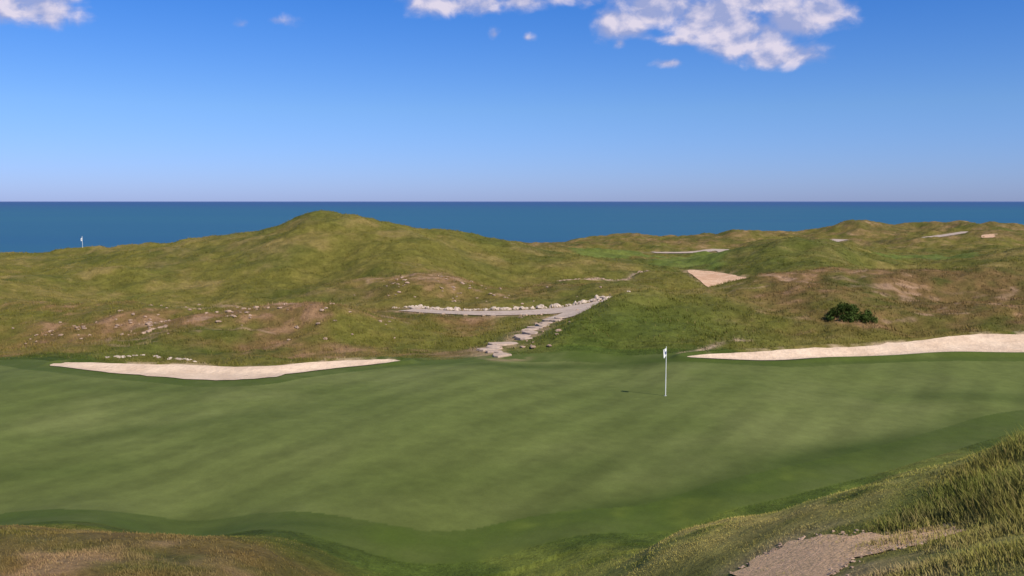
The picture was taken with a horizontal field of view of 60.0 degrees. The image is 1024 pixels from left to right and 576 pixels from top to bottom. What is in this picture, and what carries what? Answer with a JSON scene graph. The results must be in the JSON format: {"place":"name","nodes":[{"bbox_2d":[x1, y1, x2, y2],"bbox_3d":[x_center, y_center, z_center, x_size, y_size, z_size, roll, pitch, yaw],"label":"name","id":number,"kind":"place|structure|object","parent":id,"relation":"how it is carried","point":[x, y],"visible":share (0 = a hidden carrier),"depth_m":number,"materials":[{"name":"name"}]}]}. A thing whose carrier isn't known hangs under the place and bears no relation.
{"place":"outdoors","nodes":[
{"label":"outdoors","id":0,"kind":"place"},
{"bbox_2d":[398,301,600,314],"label":"cart path","id":1,"kind":"structure","parent":0,"point":[545,311],"depth_m":68.03,"materials":[{"name":"grey concrete"}]},
{"bbox_2d":[404,307,589,315],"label":"scattered stones","id":2,"kind":"object","parent":1,"relation":"on","point":[494,315],"visible":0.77,"depth_m":66.37,"materials":[{"name":"grey stone"}]},
{"bbox_2d":[0,210,1023,575],"bbox_3d":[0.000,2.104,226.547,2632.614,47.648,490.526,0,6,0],"label":"ground","id":3,"kind":"structure","parent":0,"point":[530,462],"depth_m":35.95,"materials":[{"name":"green plant"}]},
{"bbox_2d":[105,354,196,361],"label":"scattered stones","id":4,"kind":"object","parent":3,"relation":"on","point":[122,356],"visible":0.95,"depth_m":49.09,"materials":[{"name":"stone"}]},
{"bbox_2d":[50,359,399,379],"bbox_3d":[-14.836,4.140,44.449,17.976,0.461,6.492,0,6,0],"label":"sand bunker","id":5,"kind":"object","parent":3,"relation":"on","point":[199,372],"visible":0.93,"depth_m":45.35},
{"bbox_2d":[12,275,610,348],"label":"scattered stones","id":6,"kind":"object","parent":3,"relation":"on","point":[254,307],"visible":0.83,"depth_m":58.79,"materials":[{"name":"grey stone"}]},
{"bbox_2d":[391,291,630,310],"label":"boulder row","id":7,"kind":"object","parent":3,"relation":"on","point":[596,298],"visible":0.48,"depth_m":70.32,"materials":[{"name":"stone"}]},
{"bbox_2d":[0,423,1023,575],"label":"rough grass","id":8,"kind":"structure","parent":3,"relation":"on","point":[997,484],"depth_m":11.97,"materials":[{"name":"green plant"}]},
{"bbox_2d":[0,210,1023,366],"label":"rough grass","id":9,"kind":"structure","parent":3,"relation":"on","point":[669,297],"depth_m":62.32,"materials":[{"name":"green plant"}]},
{"bbox_2d":[477,317,565,357],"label":"stone steps","id":10,"kind":"structure","parent":3,"relation":"on","point":[494,348],"depth_m":53.37,"materials":[{"name":"grey stone"}]},
{"bbox_2d":[538,270,648,284],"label":"scattered stones","id":11,"kind":"object","parent":3,"relation":"on","point":[598,278],"visible":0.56,"depth_m":93.95,"materials":[{"name":"grey stone"}]},
{"bbox_2d":[663,347,666,395],"bbox_3d":[6.596,3.648,38.286,0.232,2.250,0.120,-3,6,-26],"label":"golf flagstick","id":12,"kind":"object","parent":3,"relation":"on","point":[665,352],"visible":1,"depth_m":38.22,"materials":[{"name":"white paint"}]},
{"bbox_2d":[687,270,745,286],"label":"sand patch","id":13,"kind":"object","parent":3,"relation":"on","point":[708,278],"visible":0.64,"depth_m":98.57,"materials":[{"name":"beige sand"}]},
{"bbox_2d":[826,301,878,323],"bbox_3d":[21.575,1.576,56.234,3.210,1.386,2.576,0,6,0],"label":"shrub","id":14,"kind":"object","parent":3,"relation":"on","point":[853,314],"visible":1,"depth_m":55.97,"materials":[{"name":"green plant"}]},
{"bbox_2d":[687,334,1023,359],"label":"sand bunker","id":15,"kind":"object","parent":3,"relation":"on","point":[993,343],"visible":0.88,"depth_m":49.23},
{"bbox_2d":[981,234,994,237],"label":"sand patch","id":16,"kind":"object","parent":3,"relation":"on","point":[989,235],"visible":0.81,"depth_m":190.82,"materials":[{"name":"beige sand"}]},
{"bbox_2d":[0,201,1023,252],"bbox_3d":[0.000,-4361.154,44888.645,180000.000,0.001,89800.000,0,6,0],"label":"lake water","id":17,"kind":"structure","parent":0,"point":[36,226],"depth_m":2030.95,"materials":[{"name":"blue liquid"}]},
{"bbox_2d":[0,0,1023,200],"label":"sky","id":18,"kind":"structure","parent":0,"point":[101,100],"materials":[{"name":"blue"}]},
{"bbox_2d":[544,307,590,318],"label":"cart path","id":19,"kind":"structure","parent":0,"point":[571,313],"depth_m":65.59,"materials":[{"name":"grey concrete"}]},
{"bbox_2d":[654,249,728,252],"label":"cart path","id":20,"kind":"structure","parent":0,"point":[717,250],"depth_m":182.12,"materials":[{"name":"grey concrete"}]},
{"bbox_2d":[730,522,963,575],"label":"dirt path","id":21,"kind":"structure","parent":0,"point":[814,557],"depth_m":11.31,"materials":[{"name":"soil"}]},
{"bbox_2d":[730,525,949,575],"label":"scattered stones","id":22,"kind":"object","parent":21,"relation":"on","point":[833,572],"visible":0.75,"depth_m":10.23,"materials":[{"name":"grey stone"}]},
{"bbox_2d":[923,231,967,237],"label":"cart path","id":23,"kind":"structure","parent":0,"point":[955,233],"depth_m":206.36,"materials":[{"name":"grey concrete"}]}
]}

